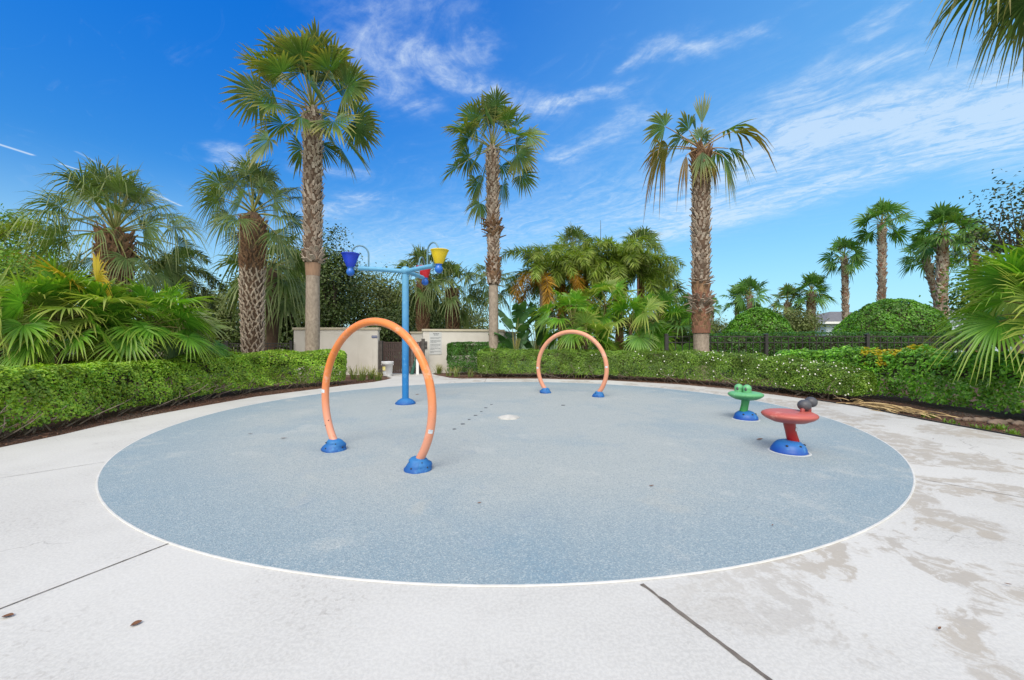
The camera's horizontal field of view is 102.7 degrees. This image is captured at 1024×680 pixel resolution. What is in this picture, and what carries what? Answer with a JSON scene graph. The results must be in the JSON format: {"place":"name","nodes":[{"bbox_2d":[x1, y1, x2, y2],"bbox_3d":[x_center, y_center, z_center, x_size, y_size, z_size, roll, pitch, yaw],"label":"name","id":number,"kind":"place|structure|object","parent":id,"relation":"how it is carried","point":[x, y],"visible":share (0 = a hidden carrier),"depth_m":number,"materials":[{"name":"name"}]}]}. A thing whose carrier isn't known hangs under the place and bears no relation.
{"place":"outdoors","nodes":[
{"label":"outdoors","id":0,"kind":"place"},
{"bbox_2d":[0,216,44,273],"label":"leafy tree","id":1,"kind":"object","parent":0,"point":[5,231],"visible":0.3,"depth_m":13.09,"materials":[{"name":"green plant"}]},
{"bbox_2d":[0,373,1023,679],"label":"pool deck","id":2,"kind":"structure","parent":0,"point":[86,577],"depth_m":2.16,"materials":[{"name":"concrete"}]},
{"bbox_2d":[381,361,393,375],"bbox_3d":[-4.862,1.119,16.000,0.502,0.562,0.473,0,0,0],"label":"plastic pail","id":3,"kind":"object","parent":2,"relation":"on","point":[387,367],"visible":1,"depth_m":15.84,"materials":[{"name":"white plastic"}]},
{"bbox_2d":[410,357,418,374],"bbox_3d":[-3.981,0.957,16.703,0.358,0.924,0.159,0,0,-27],"label":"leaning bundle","id":4,"kind":"object","parent":2,"relation":"on","point":[416,364],"visible":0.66,"depth_m":16.70,"materials":[{"name":"fabric"}]},
{"bbox_2d":[410,332,422,344],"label":"garden wall","id":5,"kind":"structure","parent":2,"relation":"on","point":[417,336],"depth_m":21.00,"materials":[{"name":"paint"}]},
{"bbox_2d":[98,382,912,583],"bbox_3d":[0.017,1.394,7.976,11.389,0.001,11.284,0,0,0],"label":"splash pad","id":6,"kind":"object","parent":2,"relation":"on","point":[566,493],"visible":0.92,"depth_m":3.92,"materials":[{"name":"rubber"}]},
{"bbox_2d":[321,318,436,473],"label":"water arch","id":7,"kind":"structure","parent":6,"relation":"on","point":[420,462],"depth_m":4.53,"materials":[{"name":"orange paint"}]},
{"bbox_2d":[341,242,448,404],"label":"water dumping buckets","id":8,"kind":"object","parent":6,"relation":"on","point":[439,255],"visible":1,"depth_m":8.86,"materials":[{"name":"blue paint"}]},
{"bbox_2d":[498,414,519,419],"bbox_3d":[-0.057,1.368,7.344,0.370,0.054,0.370,0,0,23],"label":"spray cover","id":9,"kind":"object","parent":6,"relation":"on","point":[508,417],"visible":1,"depth_m":7.26,"materials":[{"name":"white plastic"}]},
{"bbox_2d":[536,330,608,397],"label":"water arch","id":10,"kind":"structure","parent":6,"relation":"on","point":[598,393],"depth_m":10.28,"materials":[{"name":"orange paint"}]},
{"bbox_2d":[728,384,763,421],"bbox_3d":[4.121,1.094,7.226,0.564,0.619,0.565,0,0,0],"label":"water toy","id":11,"kind":"object","parent":6,"relation":"on","point":[745,394],"visible":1,"depth_m":7.13,"materials":[{"name":"green paint"}]},
{"bbox_2d":[761,397,818,456],"bbox_3d":[3.465,1.062,5.121,0.607,0.683,0.609,0,0,33],"label":"water toy","id":12,"kind":"object","parent":6,"relation":"on","point":[791,444],"visible":1,"depth_m":5.03,"materials":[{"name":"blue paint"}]},
{"bbox_2d":[96,382,915,586],"bbox_3d":[0.017,1.395,7.976,11.419,0.007,11.314,0,0,0],"label":"pad border","id":13,"kind":"object","parent":2,"relation":"on","point":[499,585],"visible":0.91,"depth_m":2.53,"materials":[{"name":"white paint"}]},
{"bbox_2d":[0,371,1023,446],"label":"mulch bed","id":14,"kind":"object","parent":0,"point":[966,410],"depth_m":9.68,"materials":[{"name":"brown wood"}]},
{"bbox_2d":[0,241,89,373],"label":"leafy shrub","id":15,"kind":"object","parent":14,"relation":"on","point":[12,267],"visible":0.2,"depth_m":10.54,"materials":[{"name":"green plant"}]},
{"bbox_2d":[0,266,97,413],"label":"fan palm","id":16,"kind":"object","parent":14,"relation":"on","point":[46,297],"visible":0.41,"depth_m":7.69,"materials":[{"name":"green plant"}]},
{"bbox_2d":[4,348,127,400],"bbox_3d":[-10.659,0.724,8.874,3.432,1.221,0.999,0,0,-43],"label":"hedge","id":17,"kind":"object","parent":14,"relation":"on","point":[67,358],"visible":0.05,"depth_m":9.14,"materials":[{"name":"green plant"}]},
{"bbox_2d":[0,249,164,408],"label":"fan palm","id":18,"kind":"object","parent":14,"relation":"on","point":[9,321],"visible":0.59,"depth_m":7.79,"materials":[{"name":"green plant"}]},
{"bbox_2d":[3,251,177,408],"bbox_3d":[-8.682,-0.218,8.476,2.840,3.339,2.876,0,0,0],"label":"fan palm","id":19,"kind":"object","parent":14,"relation":"on","point":[104,283],"visible":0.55,"depth_m":8.09,"materials":[{"name":"green plant"}]},
{"bbox_2d":[0,152,212,396],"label":"fan palm","id":20,"kind":"object","parent":14,"relation":"on","point":[113,244],"visible":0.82,"depth_m":10.23,"materials":[{"name":"green plant"}]},
{"bbox_2d":[61,276,220,402],"bbox_3d":[-8.097,-0.020,9.180,2.725,2.943,2.795,0,0,-30],"label":"fan palm","id":21,"kind":"object","parent":14,"relation":"on","point":[190,336],"visible":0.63,"depth_m":8.96,"materials":[{"name":"green plant"}]},
{"bbox_2d":[8,341,292,375],"bbox_3d":[-12.873,0.741,14.601,8.902,1.439,0.124,0,0,-28],"label":"metal fence","id":22,"kind":"object","parent":14,"relation":"on","point":[226,343],"visible":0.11,"depth_m":16.24,"materials":[{"name":"brown metal"}]},
{"bbox_2d":[0,349,347,440],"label":"hedge","id":23,"kind":"object","parent":14,"relation":"on","point":[47,382],"visible":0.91,"depth_m":7.93,"materials":[{"name":"green plant"}]},
{"bbox_2d":[132,299,237,398],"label":"fan palm","id":24,"kind":"object","parent":14,"relation":"on","point":[173,353],"visible":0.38,"depth_m":9.83,"materials":[{"name":"green plant"}]},
{"bbox_2d":[184,149,302,380],"bbox_3d":[-9.205,-2.593,14.697,3.980,8.097,3.855,0,0,-37],"label":"fan palm","id":25,"kind":"object","parent":14,"relation":"on","point":[252,226],"visible":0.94,"depth_m":14.30,"materials":[{"name":"green plant"}]},
{"bbox_2d":[219,17,385,382],"bbox_3d":[-6.832,-4.501,13.985,4.928,11.905,4.987,0,0,0],"label":"fan palm","id":26,"kind":"object","parent":14,"relation":"on","point":[308,55],"visible":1,"depth_m":13.62,"materials":[{"name":"green plant"}]},
{"bbox_2d":[292,327,380,374],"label":"garden wall","id":27,"kind":"structure","parent":14,"relation":"on","point":[360,347],"depth_m":16.80,"materials":[{"name":"paint"}]},
{"bbox_2d":[379,339,424,374],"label":"entry gate","id":28,"kind":"structure","parent":27,"relation":"attached to","point":[396,352],"depth_m":16.96,"materials":[{"name":"brown metal"}]},
{"bbox_2d":[347,364,357,379],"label":"strap plant","id":29,"kind":"object","parent":14,"relation":"on","point":[352,375],"visible":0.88,"depth_m":14.85,"materials":[{"name":"green plant"}]},
{"bbox_2d":[355,365,374,380],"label":"strap plant","id":30,"kind":"object","parent":14,"relation":"on","point":[362,376],"visible":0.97,"depth_m":14.43,"materials":[{"name":"green plant"}]},
{"bbox_2d":[364,365,381,378],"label":"strap plant","id":31,"kind":"object","parent":14,"relation":"on","point":[370,375],"visible":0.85,"depth_m":14.92,"materials":[{"name":"green plant"}]},
{"bbox_2d":[370,370,382,380],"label":"strap plant","id":32,"kind":"object","parent":14,"relation":"on","point":[378,377],"visible":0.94,"depth_m":14.38,"materials":[{"name":"green plant"}]},
{"bbox_2d":[432,365,445,373],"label":"strap plant","id":33,"kind":"object","parent":14,"relation":"on","point":[438,369],"visible":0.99,"depth_m":17.33,"materials":[{"name":"green plant"}]},
{"bbox_2d":[450,367,461,376],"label":"strap plant","id":34,"kind":"object","parent":14,"relation":"on","point":[455,372],"visible":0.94,"depth_m":15.82,"materials":[{"name":"green plant"}]},
{"bbox_2d":[422,329,504,372],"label":"garden wall","id":35,"kind":"structure","parent":14,"relation":"on","point":[463,335],"depth_m":17.82,"materials":[{"name":"paint"}]},
{"bbox_2d":[429,332,441,354],"bbox_3d":[-3.291,0.145,17.637,0.518,0.954,0.020,0,0,-16],"label":"rules board","id":36,"kind":"object","parent":35,"relation":"attached to","point":[435,342],"visible":1,"depth_m":17.63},
{"bbox_2d":[446,341,506,371],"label":"hedge","id":37,"kind":"object","parent":14,"relation":"on","point":[457,349],"visible":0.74,"depth_m":16.72,"materials":[{"name":"green plant"}]},
{"bbox_2d":[440,85,548,374],"bbox_3d":[-0.730,-4.301,16.899,4.509,11.504,4.836,0,0,0],"label":"fan palm","id":38,"kind":"object","parent":14,"relation":"on","point":[491,110],"visible":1,"depth_m":16.68,"materials":[{"name":"green plant"}]},
{"bbox_2d":[488,301,543,363],"bbox_3d":[0.131,-0.091,17.256,2.544,2.991,2.261,0,0,0],"label":"paddle plant","id":39,"kind":"object","parent":14,"relation":"on","point":[520,313],"visible":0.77,"depth_m":17.41,"materials":[{"name":"green plant"}]},
{"bbox_2d":[514,301,558,351],"bbox_3d":[1.141,-0.130,18.486,2.295,3.069,2.092,0,0,43],"label":"paddle plant","id":40,"kind":"object","parent":14,"relation":"on","point":[538,340],"visible":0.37,"depth_m":18.05,"materials":[{"name":"green plant"}]},
{"bbox_2d":[529,286,615,374],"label":"fan palm","id":41,"kind":"object","parent":14,"relation":"on","point":[572,298],"visible":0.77,"depth_m":16.38,"materials":[{"name":"green plant"}]},
{"bbox_2d":[556,307,622,377],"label":"fan palm","id":42,"kind":"object","parent":14,"relation":"on","point":[581,318],"visible":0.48,"depth_m":16.06,"materials":[{"name":"green plant"}]},
{"bbox_2d":[476,347,877,401],"bbox_3d":[4.104,0.861,13.579,11.888,1.167,3.494,0,0,37],"label":"hedge","id":43,"kind":"object","parent":14,"relation":"on","point":[862,383],"visible":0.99,"depth_m":13.10,"materials":[{"name":"green plant"}]},
{"bbox_2d":[640,93,775,379],"bbox_3d":[7.023,-3.888,14.961,5.003,10.679,2.392,0,0,0],"label":"fan palm","id":44,"kind":"object","parent":14,"relation":"on","point":[702,177],"visible":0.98,"depth_m":14.61,"materials":[{"name":"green plant"}]},
{"bbox_2d":[833,398,954,419],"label":"dry fronds","id":45,"kind":"object","parent":14,"relation":"on","point":[883,406],"visible":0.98,"depth_m":8.11,"materials":[{"name":"beige plant"}]},
{"bbox_2d":[774,344,1023,414],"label":"hedge","id":46,"kind":"object","parent":14,"relation":"on","point":[909,360],"visible":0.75,"depth_m":8.50,"materials":[{"name":"green plant"}]},
{"bbox_2d":[817,400,1023,437],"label":"bed edging","id":47,"kind":"object","parent":14,"relation":"on","point":[930,420],"visible":0.43,"depth_m":7.01,"materials":[{"name":"black plastic"}]},
{"bbox_2d":[961,417,973,421],"bbox_3d":[8.035,1.412,7.224,0.189,0.105,0.124,0,0,0],"label":"stone","id":48,"kind":"object","parent":14,"relation":"on","point":[969,419],"visible":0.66,"depth_m":7.18,"materials":[{"name":"beige stone"}]},
{"bbox_2d":[919,242,1023,393],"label":"leafy shrub","id":49,"kind":"object","parent":14,"relation":"on","point":[953,292],"visible":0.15,"depth_m":11.34,"materials":[{"name":"green plant"}]},
{"bbox_2d":[921,228,1023,404],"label":"fan palm","id":50,"kind":"object","parent":14,"relation":"on","point":[988,315],"visible":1,"depth_m":7.38,"materials":[{"name":"green plant"}]},
{"bbox_2d":[925,0,1023,89],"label":"fan palm","id":51,"kind":"object","parent":14,"relation":"on","point":[1006,12],"visible":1,"depth_m":8.43,"materials":[{"name":"green plant"}]},
{"bbox_2d":[967,422,992,429],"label":"strap plant","id":52,"kind":"object","parent":14,"relation":"on","point":[987,427],"visible":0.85,"depth_m":6.54,"materials":[{"name":"green plant"}]},
{"bbox_2d":[973,417,990,421],"bbox_3d":[8.221,1.411,7.168,0.281,0.121,0.154,0,0,0],"label":"stone","id":53,"kind":"object","parent":14,"relation":"on","point":[982,419],"visible":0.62,"depth_m":7.13,"materials":[{"name":"beige stone"}]},
{"bbox_2d":[986,419,1007,424],"bbox_3d":[8.214,1.409,6.947,0.280,0.144,0.193,0,0,27],"label":"stone","id":54,"kind":"object","parent":14,"relation":"on","point":[995,421],"visible":0.59,"depth_m":6.90,"materials":[{"name":"beige stone"}]},
{"bbox_2d":[990,423,1008,429],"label":"strap plant","id":55,"kind":"object","parent":14,"relation":"on","point":[998,426],"visible":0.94,"depth_m":6.60,"materials":[{"name":"green plant"}]},
{"bbox_2d":[1002,428,1020,435],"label":"strap plant","id":56,"kind":"object","parent":14,"relation":"on","point":[1013,431],"visible":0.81,"depth_m":6.16,"materials":[{"name":"green plant"}]},
{"bbox_2d":[1011,420,1023,425],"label":"stone","id":57,"kind":"object","parent":14,"relation":"on","point":[1018,422],"visible":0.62,"depth_m":6.86,"materials":[{"name":"beige stone"}]},
{"bbox_2d":[0,0,1023,340],"label":"sky","id":58,"kind":"structure","parent":0,"point":[851,107],"materials":[{"name":"blue"}]},
{"bbox_2d":[72,341,1023,391],"bbox_3d":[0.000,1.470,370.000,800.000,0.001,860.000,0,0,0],"label":"ground","id":59,"kind":"structure","parent":0,"point":[891,375],"depth_m":18.53,"materials":[{"name":"green plant"}]},
{"bbox_2d":[0,203,86,272],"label":"leafy tree","id":60,"kind":"object","parent":59,"relation":"on","point":[11,242],"visible":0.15,"depth_m":14.84,"materials":[{"name":"green plant"}]},
{"bbox_2d":[132,246,226,337],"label":"feather palm","id":61,"kind":"object","parent":59,"relation":"on","point":[211,282],"visible":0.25,"depth_m":16.57,"materials":[{"name":"green plant"}]},
{"bbox_2d":[163,275,264,353],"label":"leafy tree","id":62,"kind":"object","parent":59,"relation":"on","point":[228,333],"visible":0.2,"depth_m":25.93,"materials":[{"name":"green plant"}]},
{"bbox_2d":[205,227,323,373],"bbox_3d":[-10.315,-1.661,17.671,4.637,6.224,5.000,0,0,0],"label":"fan palm","id":63,"kind":"object","parent":59,"relation":"on","point":[274,304],"visible":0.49,"depth_m":17.02,"materials":[{"name":"green plant"}]},
{"bbox_2d":[212,239,360,350],"bbox_3d":[-13.102,-2.484,24.739,8.331,8.258,8.188,0,0,0],"label":"leafy tree","id":64,"kind":"object","parent":59,"relation":"on","point":[288,338],"visible":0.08,"depth_m":23.69,"materials":[{"name":"green plant"}]},
{"bbox_2d":[283,223,376,327],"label":"leafy tree","id":65,"kind":"object","parent":59,"relation":"on","point":[331,309],"visible":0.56,"depth_m":22.58,"materials":[{"name":"green plant"}]},
{"bbox_2d":[341,262,415,335],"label":"leafy tree","id":66,"kind":"object","parent":59,"relation":"on","point":[381,290],"visible":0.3,"depth_m":26.55,"materials":[{"name":"green plant"}]},
{"bbox_2d":[352,295,416,360],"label":"leafy tree","id":67,"kind":"object","parent":59,"relation":"on","point":[387,335],"visible":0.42,"depth_m":23.48,"materials":[{"name":"green plant"}]},
{"bbox_2d":[346,283,444,331],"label":"leafy tree","id":68,"kind":"object","parent":59,"relation":"on","point":[434,326],"visible":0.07,"depth_m":28.69,"materials":[{"name":"green plant"}]},
{"bbox_2d":[384,245,459,331],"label":"fan palm","id":69,"kind":"object","parent":59,"relation":"on","point":[421,294],"visible":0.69,"depth_m":21.68,"materials":[{"name":"green plant"}]},
{"bbox_2d":[414,302,474,328],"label":"leafy tree","id":70,"kind":"object","parent":59,"relation":"on","point":[444,327],"visible":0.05,"depth_m":29.85,"materials":[{"name":"green plant"}]},
{"bbox_2d":[423,260,484,328],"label":"fan palm","id":71,"kind":"object","parent":59,"relation":"on","point":[452,320],"visible":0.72,"depth_m":22.20,"materials":[{"name":"green plant"}]},
{"bbox_2d":[459,310,506,329],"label":"leafy tree","id":72,"kind":"object","parent":59,"relation":"on","point":[481,320],"visible":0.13,"depth_m":31.48,"materials":[{"name":"green plant"}]},
{"bbox_2d":[464,261,520,327],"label":"fan palm","id":73,"kind":"object","parent":59,"relation":"on","point":[482,293],"visible":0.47,"depth_m":22.86,"materials":[{"name":"green plant"}]},
{"bbox_2d":[504,331,515,367],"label":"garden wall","id":74,"kind":"structure","parent":59,"relation":"on","point":[514,333],"depth_m":20.35,"materials":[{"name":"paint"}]},
{"bbox_2d":[500,244,593,369],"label":"feather palm","id":75,"kind":"object","parent":59,"relation":"on","point":[544,281],"visible":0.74,"depth_m":18.84,"materials":[{"name":"green plant"}]},
{"bbox_2d":[516,243,602,368],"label":"feather palm","id":76,"kind":"object","parent":59,"relation":"on","point":[557,275],"visible":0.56,"depth_m":18.96,"materials":[{"name":"green plant"}]},
{"bbox_2d":[512,281,612,348],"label":"leafy tree","id":77,"kind":"object","parent":59,"relation":"on","point":[552,314],"visible":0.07,"depth_m":29.07,"materials":[{"name":"green plant"}]},
{"bbox_2d":[553,223,593,364],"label":"fan palm","id":78,"kind":"object","parent":59,"relation":"on","point":[576,234],"visible":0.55,"depth_m":23.58,"materials":[{"name":"green plant"}]},
{"bbox_2d":[544,238,622,365],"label":"feather palm","id":79,"kind":"object","parent":59,"relation":"on","point":[589,250],"visible":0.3,"depth_m":19.57,"materials":[{"name":"green plant"}]},
{"bbox_2d":[564,276,643,369],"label":"fan palm","id":80,"kind":"object","parent":59,"relation":"on","point":[610,286],"visible":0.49,"depth_m":17.60,"materials":[{"name":"green plant"}]},
{"bbox_2d":[577,233,667,369],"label":"feather palm","id":81,"kind":"object","parent":59,"relation":"on","point":[632,245],"visible":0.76,"depth_m":19.24,"materials":[{"name":"green plant"}]},
{"bbox_2d":[586,290,678,375],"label":"fan palm","id":82,"kind":"object","parent":59,"relation":"on","point":[619,307],"visible":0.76,"depth_m":16.12,"materials":[{"name":"green plant"}]},
{"bbox_2d":[619,226,664,364],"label":"fan palm","id":83,"kind":"object","parent":59,"relation":"on","point":[640,232],"visible":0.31,"depth_m":23.63,"materials":[{"name":"green plant"}]},
{"bbox_2d":[615,249,685,367],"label":"feather palm","id":84,"kind":"object","parent":59,"relation":"on","point":[669,283],"visible":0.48,"depth_m":19.58,"materials":[{"name":"green plant"}]},
{"bbox_2d":[620,288,691,374],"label":"fan palm","id":85,"kind":"object","parent":59,"relation":"on","point":[664,296],"visible":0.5,"depth_m":16.55,"materials":[{"name":"green plant"}]},
{"bbox_2d":[645,264,687,317],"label":"fan palm","id":86,"kind":"object","parent":59,"relation":"on","point":[680,289],"visible":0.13,"depth_m":23.52,"materials":[{"name":"green plant"}]},
{"bbox_2d":[648,298,711,353],"bbox_3d":[7.578,-0.195,18.917,3.249,3.406,3.443,0,0,-20],"label":"leafy shrub","id":87,"kind":"object","parent":59,"relation":"on","point":[674,323],"visible":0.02,"depth_m":18.30,"materials":[{"name":"green plant"}]},
{"bbox_2d":[648,299,716,375],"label":"fan palm","id":88,"kind":"object","parent":59,"relation":"on","point":[683,318],"visible":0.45,"depth_m":16.27,"materials":[{"name":"green plant"}]},
{"bbox_2d":[710,297,722,324],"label":"fan palm","id":89,"kind":"object","parent":59,"relation":"on","point":[714,310],"visible":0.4,"depth_m":45.82,"materials":[{"name":"green plant"}]},
{"bbox_2d":[709,310,731,351],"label":"leafy shrub","id":90,"kind":"object","parent":59,"relation":"on","point":[715,323],"visible":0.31,"depth_m":37.26,"materials":[{"name":"green plant"}]},
{"bbox_2d":[717,284,754,317],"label":"fan palm","id":91,"kind":"object","parent":59,"relation":"on","point":[730,303],"visible":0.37,"depth_m":32.98,"materials":[{"name":"green plant"}]},
{"bbox_2d":[727,276,773,313],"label":"fan palm","id":92,"kind":"object","parent":59,"relation":"on","point":[749,283],"visible":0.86,"depth_m":30.83,"materials":[{"name":"green plant"}]},
{"bbox_2d":[721,307,797,372],"bbox_3d":[10.877,-0.025,18.184,3.097,2.940,2.434,0,0,0],"label":"dome shrub","id":93,"kind":"object","parent":59,"relation":"on","point":[761,320],"visible":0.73,"depth_m":17.52,"materials":[{"name":"green plant"}]},
{"bbox_2d":[768,283,809,315],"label":"fan palm","id":94,"kind":"object","parent":59,"relation":"on","point":[787,289],"visible":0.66,"depth_m":29.80,"materials":[{"name":"green plant"}]},
{"bbox_2d":[774,302,833,334],"bbox_3d":[18.652,-0.460,26.886,4.162,3.930,4.362,0,0,0],"label":"leafy shrub","id":95,"kind":"object","parent":59,"relation":"on","point":[799,322],"visible":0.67,"depth_m":26.30,"materials":[{"name":"green plant"}]},
{"bbox_2d":[788,271,838,328],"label":"fan palm","id":96,"kind":"object","parent":59,"relation":"on","point":[813,298],"visible":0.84,"depth_m":28.75,"materials":[{"name":"green plant"}]},
{"bbox_2d":[664,331,992,378],"bbox_3d":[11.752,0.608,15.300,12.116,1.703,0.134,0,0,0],"label":"metal fence","id":97,"kind":"object","parent":59,"relation":"on","point":[866,342],"visible":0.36,"depth_m":15.28,"materials":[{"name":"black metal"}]},
{"bbox_2d":[817,236,872,319],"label":"fan palm","id":98,"kind":"object","parent":59,"relation":"on","point":[845,268],"visible":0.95,"depth_m":27.85,"materials":[{"name":"green plant"}]},
{"bbox_2d":[848,197,916,301],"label":"fan palm","id":99,"kind":"object","parent":59,"relation":"on","point":[883,208],"visible":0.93,"depth_m":25.84,"materials":[{"name":"green plant"}]},
{"bbox_2d":[832,298,952,374],"bbox_3d":[16.865,-0.205,18.260,4.454,3.331,3.618,0,0,0],"label":"dome shrub","id":100,"kind":"object","parent":59,"relation":"on","point":[898,315],"visible":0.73,"depth_m":17.22,"materials":[{"name":"green plant"}]},
{"bbox_2d":[896,234,959,305],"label":"fan palm","id":101,"kind":"object","parent":59,"relation":"on","point":[928,270],"visible":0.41,"depth_m":22.98,"materials":[{"name":"green plant"}]},
{"bbox_2d":[906,201,988,318],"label":"fan palm","id":102,"kind":"object","parent":59,"relation":"on","point":[942,213],"visible":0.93,"depth_m":20.81,"materials":[{"name":"green plant"}]},
{"bbox_2d":[925,169,1023,386],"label":"leafy tree","id":103,"kind":"object","parent":59,"relation":"on","point":[1009,233],"visible":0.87,"depth_m":13.08,"materials":[{"name":"green plant"}]},
{"bbox_2d":[949,225,1004,351],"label":"fan palm","id":104,"kind":"object","parent":59,"relation":"on","point":[971,249],"visible":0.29,"depth_m":23.83,"materials":[{"name":"green plant"}]},
{"bbox_2d":[815,312,851,335],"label":"house","id":105,"kind":"structure","parent":0,"point":[835,319],"depth_m":42.64,"materials":[{"name":"grey"}]},
{"bbox_2d":[948,307,1010,352],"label":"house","id":106,"kind":"structure","parent":0,"point":[996,349],"depth_m":40.00,"materials":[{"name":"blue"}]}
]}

